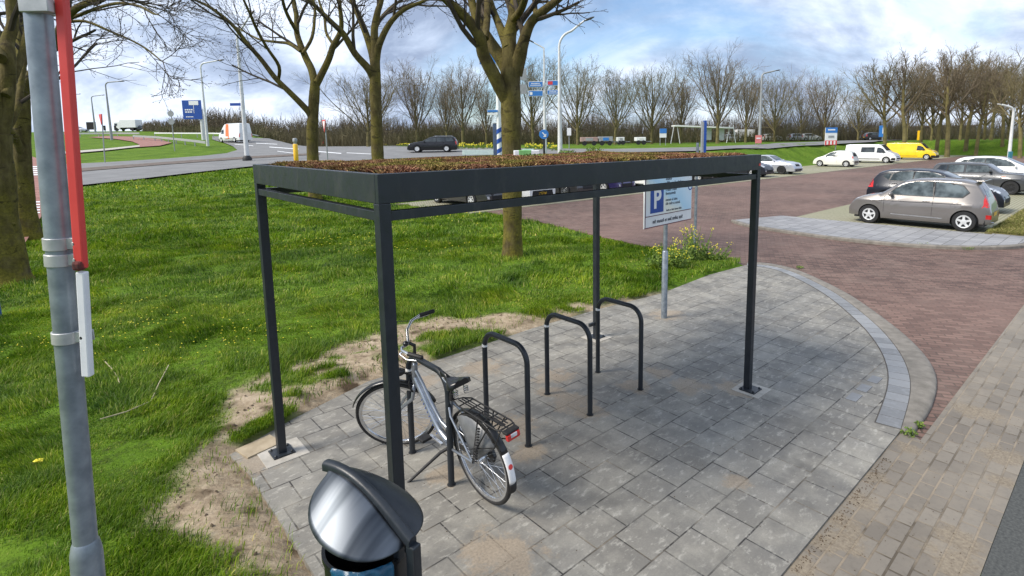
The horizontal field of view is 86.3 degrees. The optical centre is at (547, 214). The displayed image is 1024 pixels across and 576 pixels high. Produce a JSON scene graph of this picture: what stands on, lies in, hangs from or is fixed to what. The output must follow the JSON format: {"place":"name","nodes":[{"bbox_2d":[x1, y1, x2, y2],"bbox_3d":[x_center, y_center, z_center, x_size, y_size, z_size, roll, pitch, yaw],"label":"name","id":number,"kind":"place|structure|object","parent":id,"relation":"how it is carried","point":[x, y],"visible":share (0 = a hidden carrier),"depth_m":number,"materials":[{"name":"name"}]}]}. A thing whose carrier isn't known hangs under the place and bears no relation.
{"place":"outdoors","nodes":[
{"label":"outdoors","id":0,"kind":"place"},
{"bbox_2d":[24,157,40,241],"bbox_3d":[-33.511,-2.746,35.232,1.894,1.898,59.795,-8,11,-44],"label":"cycle crossing","id":1,"kind":"object","parent":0,"point":[37,193],"visible":0.13,"depth_m":28.21,"materials":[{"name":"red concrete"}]},
{"bbox_2d":[93,136,170,146],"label":"cycle path","id":2,"kind":"structure","parent":0,"point":[145,142],"depth_m":86.12,"materials":[{"name":"asphalt"}]},
{"bbox_2d":[66,136,612,184],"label":"roundabout road","id":3,"kind":"structure","parent":0,"point":[140,172],"depth_m":46.98,"materials":[{"name":"asphalt"}]},
{"bbox_2d":[82,153,319,170],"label":"splitter kerb","id":4,"kind":"structure","parent":3,"relation":"on","point":[142,164],"depth_m":43.47,"materials":[{"name":"grey concrete"}]},
{"bbox_2d":[219,123,251,141],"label":"delivery van","id":5,"kind":"object","parent":3,"relation":"on","point":[233,132],"visible":0.87,"depth_m":75.85,"materials":[{"name":"white paint"}]},
{"bbox_2d":[230,10,253,160],"bbox_3d":[-24.662,-10.381,44.287,2.573,11.991,0.699,-1,8,0],"label":"lamp mast","id":6,"kind":"object","parent":3,"relation":"on","point":[247,157],"visible":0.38,"depth_m":44.42,"materials":[{"name":"metal"}]},
{"bbox_2d":[407,136,458,151],"bbox_3d":[-11.078,-6.830,52.541,4.720,1.530,2.010,-1,8,-4],"label":"moving car","id":7,"kind":"object","parent":3,"relation":"on","point":[445,143],"visible":1,"depth_m":51.76,"materials":[{"name":"black paint"}]},
{"bbox_2d":[0,131,1023,575],"bbox_3d":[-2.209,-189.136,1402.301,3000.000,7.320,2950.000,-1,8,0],"label":"ground","id":8,"kind":"structure","parent":0,"point":[204,489],"depth_m":6.66,"materials":[{"name":"plant"}]},
{"bbox_2d":[18,0,105,575],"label":"sign pole","id":9,"kind":"object","parent":8,"relation":"on","point":[86,556],"visible":0.83,"depth_m":1.52,"materials":[{"name":"metal"}]},
{"bbox_2d":[54,0,93,376],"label":"barrier board","id":10,"kind":"object","parent":9,"relation":"attached to","point":[70,110],"visible":1,"depth_m":1.48,"materials":[{"name":"paint"}]},
{"bbox_2d":[0,0,165,288],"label":"tree","id":11,"kind":"object","parent":8,"relation":"on","point":[14,261],"visible":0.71,"depth_m":10.29,"materials":[{"name":"brown plant"}]},
{"bbox_2d":[105,81,123,139],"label":"street lamp","id":12,"kind":"object","parent":8,"relation":"on","point":[110,126],"visible":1,"depth_m":90.32,"materials":[{"name":"metal"}]},
{"bbox_2d":[11,0,233,240],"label":"tree","id":13,"kind":"object","parent":8,"relation":"on","point":[21,131],"visible":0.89,"depth_m":15.21,"materials":[{"name":"brown plant"}]},
{"bbox_2d":[114,120,141,130],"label":"lorry","id":14,"kind":"object","parent":8,"relation":"on","point":[123,125],"visible":0.84,"depth_m":146.80,"materials":[{"name":"white paint"}]},
{"bbox_2d":[133,135,205,145],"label":"guard rail","id":15,"kind":"object","parent":8,"relation":"on","point":[184,140],"visible":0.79,"depth_m":77.57,"materials":[{"name":"metal"}]},
{"bbox_2d":[182,100,205,139],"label":"route sign","id":16,"kind":"object","parent":8,"relation":"on","point":[192,109],"visible":1,"depth_m":86.11,"materials":[{"name":"metal"}]},
{"bbox_2d":[200,59,223,145],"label":"street lamp","id":17,"kind":"object","parent":8,"relation":"on","point":[205,123],"visible":0.91,"depth_m":67.97,"materials":[{"name":"metal"}]},
{"bbox_2d":[2,190,479,462],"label":"lawn flowers","id":18,"kind":"object","parent":8,"relation":"on","point":[39,459],"visible":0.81,"depth_m":7.24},
{"bbox_2d":[161,0,384,198],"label":"tree","id":19,"kind":"object","parent":8,"relation":"on","point":[311,110],"visible":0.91,"depth_m":23.96,"materials":[{"name":"brown plant"}]},
{"bbox_2d":[288,67,412,146],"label":"tree","id":20,"kind":"object","parent":8,"relation":"on","point":[367,104],"visible":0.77,"depth_m":83.55,"materials":[{"name":"plant"}]},
{"bbox_2d":[0,168,740,575],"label":"grass","id":21,"kind":"structure","parent":8,"relation":"on","point":[196,316],"depth_m":8.36,"materials":[{"name":"plant"}]},
{"bbox_2d":[267,0,505,159],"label":"tree","id":22,"kind":"object","parent":8,"relation":"on","point":[374,42],"visible":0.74,"depth_m":20.82,"materials":[{"name":"brown plant"}]},
{"bbox_2d":[381,55,445,141],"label":"tree","id":23,"kind":"object","parent":8,"relation":"on","point":[414,108],"visible":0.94,"depth_m":85.34,"materials":[{"name":"plant"}]},
{"bbox_2d":[429,79,467,136],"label":"tree","id":24,"kind":"object","parent":8,"relation":"on","point":[446,123],"visible":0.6,"depth_m":97.95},
{"bbox_2d":[423,57,493,145],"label":"tree","id":25,"kind":"object","parent":8,"relation":"on","point":[462,101],"visible":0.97,"depth_m":84.11,"materials":[{"name":"plant"}]},
{"bbox_2d":[397,143,557,150],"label":"daffodil leaves","id":26,"kind":"object","parent":8,"relation":"on","point":[481,146],"visible":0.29,"depth_m":57.55,"materials":[{"name":"green plant"}]},
{"bbox_2d":[462,150,492,155],"bbox_3d":[-5.894,-5.265,46.741,2.900,0.590,0.130,-1,8,0],"label":"barrier","id":27,"kind":"object","parent":8,"relation":"on","point":[477,152],"visible":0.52,"depth_m":46.67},
{"bbox_2d":[465,81,500,142],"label":"tree","id":28,"kind":"object","parent":8,"relation":"on","point":[484,108],"visible":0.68,"depth_m":94.21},
{"bbox_2d":[492,123,496,154],"bbox_3d":[-4.061,-5.637,42.320,0.420,2.924,0.290,-1,8,0],"label":"bollard","id":29,"kind":"object","parent":8,"relation":"on","point":[494,139],"visible":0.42,"depth_m":42.17,"materials":[{"name":"blue metal"}]},
{"bbox_2d":[479,54,526,154],"bbox_3d":[-3.360,-8.237,41.329,3.536,8.377,0.411,-2,8,-10],"label":"signpost","id":30,"kind":"object","parent":8,"relation":"on","point":[523,89],"visible":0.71,"depth_m":41.27,"materials":[{"name":"metal"}]},
{"bbox_2d":[412,0,606,258],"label":"tree","id":31,"kind":"object","parent":8,"relation":"on","point":[509,55],"visible":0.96,"depth_m":11.60,"materials":[{"name":"brown plant"}]},
{"bbox_2d":[487,57,577,144],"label":"tree","id":32,"kind":"object","parent":8,"relation":"on","point":[532,108],"visible":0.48,"depth_m":85.66,"materials":[{"name":"plant"}]},
{"bbox_2d":[528,40,557,153],"bbox_3d":[-0.333,-9.603,45.105,2.592,9.598,0.351,-1,8,0],"label":"street lamp","id":33,"kind":"object","parent":8,"relation":"on","point":[543,85],"visible":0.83,"depth_m":44.86,"materials":[{"name":"metal"}]},
{"bbox_2d":[527,44,605,144],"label":"tree","id":34,"kind":"object","parent":8,"relation":"on","point":[580,97],"visible":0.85,"depth_m":82.13,"materials":[{"name":"plant"}]},
{"bbox_2d":[558,16,593,151],"bbox_3d":[2.000,-8.883,39.170,2.706,10.313,0.372,-1,8,0],"label":"lamp mast","id":35,"kind":"object","parent":8,"relation":"on","point":[560,101],"visible":0.84,"depth_m":39.07,"materials":[{"name":"metal"}]},
{"bbox_2d":[141,100,1023,146],"bbox_3d":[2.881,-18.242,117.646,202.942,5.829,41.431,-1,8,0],"label":"woodland","id":36,"kind":"object","parent":8,"relation":"on","point":[348,136],"visible":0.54,"depth_m":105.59,"materials":[{"name":"plant"}]},
{"bbox_2d":[580,137,597,145],"bbox_3d":[5.063,-8.368,62.213,2.727,0.953,1.770,-1,8,0],"label":"box trailer","id":37,"kind":"object","parent":8,"relation":"on","point":[585,140],"visible":0.99,"depth_m":61.37,"materials":[{"name":"white metal"}]},
{"bbox_2d":[578,66,648,144],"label":"tree","id":38,"kind":"object","parent":8,"relation":"on","point":[615,103],"visible":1,"depth_m":77.96,"materials":[{"name":"plant"}]},
{"bbox_2d":[613,56,695,143],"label":"tree","id":39,"kind":"object","parent":8,"relation":"on","point":[653,102],"visible":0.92,"depth_m":85.36,"materials":[{"name":"plant"}]},
{"bbox_2d":[642,244,674,268],"bbox_3d":[2.234,0.891,10.969,0.705,0.652,0.658,-1,8,0],"label":"flowering bush","id":40,"kind":"object","parent":8,"relation":"on","point":[658,260],"visible":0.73,"depth_m":10.93,"materials":[{"name":"green plant"}]},
{"bbox_2d":[653,72,706,143],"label":"tree","id":41,"kind":"object","parent":8,"relation":"on","point":[682,116],"visible":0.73,"depth_m":87.95,"materials":[{"name":"plant"}]},
{"bbox_2d":[660,235,699,268],"bbox_3d":[2.669,0.818,11.046,0.743,0.744,0.872,-1,8,0],"label":"flowering bush","id":42,"kind":"object","parent":8,"relation":"on","point":[675,258],"visible":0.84,"depth_m":11.07,"materials":[{"name":"green plant"}]},
{"bbox_2d":[693,142,698,253],"bbox_3d":[3.319,-0.334,12.207,0.073,2.570,0.064,-1,8,0],"label":"plain post","id":43,"kind":"object","parent":8,"relation":"on","point":[696,196],"visible":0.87,"depth_m":12.20,"materials":[{"name":"metal"}]},
{"bbox_2d":[678,224,717,260],"bbox_3d":[3.144,0.623,11.710,0.817,0.922,0.688,-4,8,-21],"label":"flowering bush","id":44,"kind":"object","parent":8,"relation":"on","point":[697,255],"visible":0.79,"depth_m":11.61,"materials":[{"name":"green plant"}]},
{"bbox_2d":[670,125,735,143],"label":"swing set","id":45,"kind":"object","parent":8,"relation":"on","point":[721,132],"visible":0.87,"depth_m":82.68,"materials":[{"name":"white paint"}]},
{"bbox_2d":[700,120,706,152],"bbox_3d":[12.456,-5.632,43.658,0.600,3.772,0.500,-1,8,0],"label":"pylon","id":46,"kind":"object","parent":8,"relation":"on","point":[703,134],"visible":0.56,"depth_m":43.44,"materials":[{"name":"metal"}]},
{"bbox_2d":[696,242,732,260],"bbox_3d":[3.559,0.822,11.757,0.798,0.455,0.702,4,9,29],"label":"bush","id":47,"kind":"object","parent":8,"relation":"on","point":[719,256],"visible":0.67,"depth_m":11.72,"materials":[{"name":"green plant"}]},
{"bbox_2d":[678,37,771,143],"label":"tree","id":48,"kind":"object","parent":8,"relation":"on","point":[717,101],"visible":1,"depth_m":77.59,"materials":[{"name":"plant"}]},
{"bbox_2d":[728,72,776,142],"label":"tree","id":49,"kind":"object","parent":8,"relation":"on","point":[748,102],"visible":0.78,"depth_m":93.79,"materials":[{"name":"plant"}]},
{"bbox_2d":[758,70,778,134],"bbox_3d":[26.370,-12.854,64.908,2.358,8.634,0.349,-1,8,0],"label":"street lamp","id":50,"kind":"object","parent":8,"relation":"on","point":[760,120],"visible":1,"depth_m":64.75,"materials":[{"name":"metal"}]},
{"bbox_2d":[745,64,818,141],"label":"tree","id":51,"kind":"object","parent":8,"relation":"on","point":[775,115],"visible":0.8,"depth_m":101.52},
{"bbox_2d":[784,83,823,140],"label":"tree","id":52,"kind":"object","parent":8,"relation":"on","point":[801,110],"visible":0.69,"depth_m":110.08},
{"bbox_2d":[794,65,856,140],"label":"tree","id":53,"kind":"object","parent":8,"relation":"on","point":[826,104],"visible":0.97,"depth_m":105.80,"materials":[{"name":"plant"}]},
{"bbox_2d":[824,127,837,149],"bbox_3d":[33.721,-9.062,64.947,1.407,2.621,0.196,-1,8,0],"label":"billboard","id":54,"kind":"object","parent":8,"relation":"on","point":[830,136],"visible":0.97,"depth_m":64.83,"materials":[{"name":"white paint"}]},
{"bbox_2d":[747,262,936,436],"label":"kerb","id":55,"kind":"structure","parent":8,"relation":"on","point":[923,378],"depth_m":6.33,"materials":[{"name":"concrete"}]},
{"bbox_2d":[831,85,890,140],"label":"tree","id":56,"kind":"object","parent":8,"relation":"on","point":[859,113],"visible":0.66,"depth_m":98.80,"materials":[{"name":"plant"}]},
{"bbox_2d":[839,51,941,144],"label":"tree","id":57,"kind":"object","parent":8,"relation":"on","point":[884,113],"visible":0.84,"depth_m":72.14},
{"bbox_2d":[850,42,948,142],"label":"tree","id":58,"kind":"object","parent":8,"relation":"on","point":[903,109],"visible":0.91,"depth_m":70.81,"materials":[{"name":"plant"}]},
{"bbox_2d":[782,305,1023,575],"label":"sidewalk","id":59,"kind":"structure","parent":8,"relation":"on","point":[910,492],"depth_m":4.06,"materials":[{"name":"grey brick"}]},
{"bbox_2d":[889,86,927,140],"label":"tree","id":60,"kind":"object","parent":8,"relation":"on","point":[908,116],"visible":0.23,"depth_m":94.72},
{"bbox_2d":[899,63,968,140],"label":"tree","id":61,"kind":"object","parent":8,"relation":"on","point":[933,124],"visible":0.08,"depth_m":90.76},
{"bbox_2d":[895,59,975,142],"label":"tree","id":62,"kind":"object","parent":8,"relation":"on","point":[922,117],"visible":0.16,"depth_m":76.72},
{"bbox_2d":[900,49,997,151],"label":"tree","id":63,"kind":"object","parent":8,"relation":"on","point":[942,117],"visible":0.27,"depth_m":74.65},
{"bbox_2d":[908,40,994,156],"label":"tree","id":64,"kind":"object","parent":8,"relation":"on","point":[952,90],"visible":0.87,"depth_m":70.82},
{"bbox_2d":[934,62,1008,139],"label":"tree","id":65,"kind":"object","parent":8,"relation":"on","point":[960,120],"visible":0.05,"depth_m":88.64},
{"bbox_2d":[925,45,1023,151],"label":"tree","id":66,"kind":"object","parent":8,"relation":"on","point":[966,140],"visible":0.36,"depth_m":78.35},
{"bbox_2d":[952,55,1023,139],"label":"tree","id":67,"kind":"object","parent":8,"relation":"on","point":[992,125],"visible":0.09,"depth_m":84.50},
{"bbox_2d":[956,52,1023,155],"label":"tree","id":68,"kind":"object","parent":8,"relation":"on","point":[987,73],"visible":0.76,"depth_m":72.06,"materials":[{"name":"plant"}]},
{"bbox_2d":[967,62,1022,139],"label":"tree","id":69,"kind":"object","parent":8,"relation":"on","point":[987,122],"visible":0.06,"depth_m":93.83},
{"bbox_2d":[969,57,1023,139],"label":"tree","id":70,"kind":"object","parent":8,"relation":"on","point":[1008,123],"visible":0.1,"depth_m":88.76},
{"bbox_2d":[971,52,1023,146],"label":"tree","id":71,"kind":"object","parent":8,"relation":"on","point":[1003,131],"visible":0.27,"depth_m":76.64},
{"bbox_2d":[981,59,1023,157],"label":"tree","id":72,"kind":"object","parent":8,"relation":"on","point":[1020,122],"visible":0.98,"depth_m":65.58,"materials":[{"name":"plant"}]},
{"bbox_2d":[998,104,1014,157],"bbox_3d":[36.459,-6.252,43.582,1.538,5.187,0.340,-1,8,0],"label":"street lamp","id":73,"kind":"object","parent":8,"relation":"on","point":[1010,153],"visible":0.87,"depth_m":43.50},
{"bbox_2d":[0,0,1023,136],"label":"sky","id":74,"kind":"structure","parent":0,"point":[833,36],"materials":[{"name":"blue"}]},
{"bbox_2d":[229,265,900,575],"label":"pavement","id":75,"kind":"structure","parent":0,"point":[622,510],"depth_m":4.72,"materials":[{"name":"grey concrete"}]},
{"bbox_2d":[235,434,275,458],"bbox_3d":[-2.524,2.026,4.760,0.220,0.020,0.300,5,9,36],"label":"loose tile","id":76,"kind":"object","parent":75,"relation":"on","point":[253,448],"visible":0.77,"depth_m":4.74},
{"bbox_2d":[257,437,309,468],"bbox_3d":[-2.276,2.039,4.671,0.340,0.011,0.340,-8,10,-42],"label":"footing tile","id":77,"kind":"object","parent":75,"relation":"on","point":[295,443],"visible":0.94,"depth_m":4.62,"materials":[{"name":"concrete"}]},
{"bbox_2d":[308,459,423,575],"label":"litter bin","id":78,"kind":"object","parent":75,"relation":"on","point":[363,523],"visible":1,"depth_m":2.21,"materials":[{"name":"metal"}]},
{"bbox_2d":[405,357,455,486],"bbox_3d":[-0.956,1.631,4.370,0.067,0.959,0.676,-8,10,-42],"label":"bike hoop","id":79,"kind":"object","parent":75,"relation":"on","point":[449,424],"visible":0.72,"depth_m":4.18,"materials":[{"name":"metal"}]},
{"bbox_2d":[352,309,519,504],"bbox_3d":[-0.814,1.488,4.229,1.782,1.261,0.565,6,10,40],"label":"bicycle","id":80,"kind":"object","parent":75,"relation":"on","point":[476,436],"visible":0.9,"depth_m":4.04,"materials":[{"name":"silver metal"}]},
{"bbox_2d":[482,331,531,447],"bbox_3d":[-0.381,1.554,4.894,0.066,0.959,0.676,-8,10,-42],"label":"bike hoop","id":81,"kind":"object","parent":75,"relation":"on","point":[518,345],"visible":0.88,"depth_m":4.70,"materials":[{"name":"black metal"}]},
{"bbox_2d":[253,150,761,489],"bbox_3d":[-0.090,0.701,5.032,4.149,2.507,2.355,-8,10,-42],"label":"bicycle shelter","id":82,"kind":"object","parent":75,"relation":"on","point":[381,184],"visible":0.99,"depth_m":3.61,"materials":[{"name":"metal"}]},
{"bbox_2d":[513,149,538,154],"bbox_3d":[-0.225,-0.644,5.661,0.260,0.076,0.132,-2,8,-8],"label":"carton","id":83,"kind":"object","parent":82,"relation":"on","point":[524,151],"visible":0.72,"depth_m":5.60,"materials":[{"name":"white paint"}]},
{"bbox_2d":[544,313,593,415],"bbox_3d":[0.195,1.477,5.418,0.067,0.959,0.676,-8,10,-42],"label":"bike hoop","id":84,"kind":"object","parent":75,"relation":"on","point":[583,325],"visible":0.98,"depth_m":5.23,"materials":[{"name":"black metal"}]},
{"bbox_2d":[173,302,1018,575],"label":"soil crumbs","id":85,"kind":"object","parent":75,"relation":"on","point":[211,524],"visible":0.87,"depth_m":4.17,"materials":[{"name":"soil"}]},
{"bbox_2d":[595,297,643,390],"bbox_3d":[0.770,1.400,5.942,0.067,0.959,0.676,-8,10,-42],"label":"bike hoop","id":86,"kind":"object","parent":75,"relation":"on","point":[641,330],"visible":0.97,"depth_m":5.77,"materials":[{"name":"black metal"}]},
{"bbox_2d":[643,176,691,318],"bbox_3d":[1.723,0.394,7.940,0.110,2.300,1.269,7,11,44],"label":"parking sign","id":87,"kind":"object","parent":75,"relation":"on","point":[666,207],"visible":0.78,"depth_m":7.89,"materials":[{"name":"metal"}]},
{"bbox_2d":[731,381,770,398],"bbox_3d":[2.140,1.845,5.739,0.300,0.011,0.300,-8,10,-42],"label":"footing tile","id":88,"kind":"object","parent":75,"relation":"on","point":[761,393],"visible":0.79,"depth_m":5.69,"materials":[{"name":"concrete"}]},
{"bbox_2d":[747,264,910,428],"bbox_3d":[4.118,1.506,8.139,1.173,0.028,6.726,1,8,11],"label":"edging band","id":89,"kind":"object","parent":75,"relation":"on","point":[893,408],"visible":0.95,"depth_m":6.10,"materials":[{"name":"concrete"}]},
{"bbox_2d":[399,155,966,213],"bbox_3d":[26.331,-4.402,50.527,84.700,0.068,5.200,-8,10,-42],"label":"parking row","id":90,"kind":"object","parent":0,"point":[811,169],"visible":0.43,"depth_m":41.52,"materials":[{"name":"brick"}]},
{"bbox_2d":[434,193,501,202],"bbox_3d":[-3.362,-1.203,23.492,1.942,1.469,4.212,-8,10,-42],"label":"parked car","id":91,"kind":"object","parent":90,"relation":"on","point":[480,198],"visible":0.12,"depth_m":21.97,"materials":[{"name":"grey paint"}]},
{"bbox_2d":[522,188,554,196],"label":"parked car","id":92,"kind":"object","parent":90,"relation":"on","point":[537,192],"visible":0.09,"depth_m":23.16,"materials":[{"name":"white paint"}]},
{"bbox_2d":[555,185,592,192],"bbox_3d":[0.547,-1.697,27.047,1.916,1.413,3.986,-8,10,-42],"label":"parked car","id":93,"kind":"object","parent":90,"relation":"on","point":[573,189],"visible":0.07,"depth_m":25.52,"materials":[{"name":"grey paint"}]},
{"bbox_2d":[600,181,634,188],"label":"parked car","id":94,"kind":"object","parent":90,"relation":"on","point":[616,185],"visible":0.09,"depth_m":27.26,"materials":[{"name":"blue paint"}]},
{"bbox_2d":[730,162,773,175],"bbox_3d":[13.951,-3.518,39.240,1.942,1.469,4.212,-8,10,-42],"label":"parked car","id":95,"kind":"object","parent":90,"relation":"on","point":[766,169],"visible":0.15,"depth_m":37.84,"materials":[{"name":"blue paint"}]},
{"bbox_2d":[761,155,802,173],"bbox_3d":[17.128,-3.918,42.128,1.939,1.420,4.506,-8,10,-42],"label":"parked car","id":96,"kind":"object","parent":90,"relation":"on","point":[779,165],"visible":0.62,"depth_m":40.83,"materials":[{"name":"silver metal"}]},
{"bbox_2d":[813,150,858,166],"bbox_3d":[26.989,-5.276,51.092,1.862,1.498,3.626,-8,10,-42],"label":"parked car","id":97,"kind":"object","parent":90,"relation":"on","point":[844,158],"visible":1,"depth_m":50.24,"materials":[{"name":"white paint"}]},
{"bbox_2d":[845,144,900,162],"bbox_3d":[34.465,-6.505,57.868,2.134,1.960,4.912,-8,10,-42],"label":"van","id":98,"kind":"object","parent":90,"relation":"on","point":[876,152],"visible":0.84,"depth_m":57.03,"materials":[{"name":"white paint"}]},
{"bbox_2d":[887,143,938,159],"bbox_3d":[43.782,-7.661,65.519,2.133,2.000,5.220,-8,10,-42],"label":"van","id":99,"kind":"object","parent":90,"relation":"on","point":[915,150],"visible":0.81,"depth_m":64.68,"materials":[{"name":"yellow paint"}]},
{"bbox_2d":[487,155,1023,439],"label":"brick road","id":100,"kind":"structure","parent":0,"point":[950,314],"depth_m":11.98,"materials":[{"name":"brick"}]},
{"bbox_2d":[731,220,1023,249],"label":"island kerb","id":101,"kind":"structure","parent":100,"relation":"on","point":[965,247],"depth_m":13.43,"materials":[{"name":"concrete"}]},
{"bbox_2d":[613,139,909,151],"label":"ring road","id":102,"kind":"structure","parent":0,"point":[775,145],"depth_m":55.62,"materials":[{"name":"asphalt"}]},
{"bbox_2d":[862,132,887,139],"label":"moving car","id":103,"kind":"object","parent":102,"relation":"on","point":[870,135],"visible":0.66,"depth_m":102.29,"materials":[{"name":"grey paint"}]},
{"bbox_2d":[737,216,1023,245],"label":"island pavement","id":104,"kind":"structure","parent":0,"point":[879,232],"depth_m":14.84,"materials":[{"name":"grey tile"}]},
{"bbox_2d":[797,192,1023,233],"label":"parking bays","id":105,"kind":"object","parent":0,"point":[842,213],"depth_m":18.00,"materials":[{"name":"concrete"}]},
{"bbox_2d":[849,175,998,231],"bbox_3d":[11.309,-0.484,16.498,1.819,1.564,3.618,-8,10,-42],"label":"parked car","id":106,"kind":"object","parent":105,"relation":"on","point":[964,204],"visible":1,"depth_m":15.67,"materials":[{"name":"grey metal"}]},
{"bbox_2d":[866,168,1010,207],"bbox_3d":[14.439,-0.982,20.298,1.942,1.469,4.212,-8,10,-42],"label":"parked car","id":107,"kind":"object","parent":105,"relation":"on","point":[882,181],"visible":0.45,"depth_m":20.31,"materials":[{"name":"black paint"}]},
{"bbox_2d":[933,162,1023,194],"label":"parked car","id":108,"kind":"object","parent":105,"relation":"on","point":[1011,183],"visible":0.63,"depth_m":25.16,"materials":[{"name":"paint"}]},
{"bbox_2d":[955,156,1023,172],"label":"parked car","id":109,"kind":"object","parent":105,"relation":"on","point":[1007,164],"visible":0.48,"depth_m":28.40,"materials":[{"name":"white paint"}]},
{"bbox_2d":[981,463,1023,575],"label":"asphalt road","id":110,"kind":"structure","parent":0,"point":[1005,556],"depth_m":3.56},
{"bbox_2d":[987,208,1023,234],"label":"verge grass","id":111,"kind":"structure","parent":0,"point":[1009,225],"depth_m":15.34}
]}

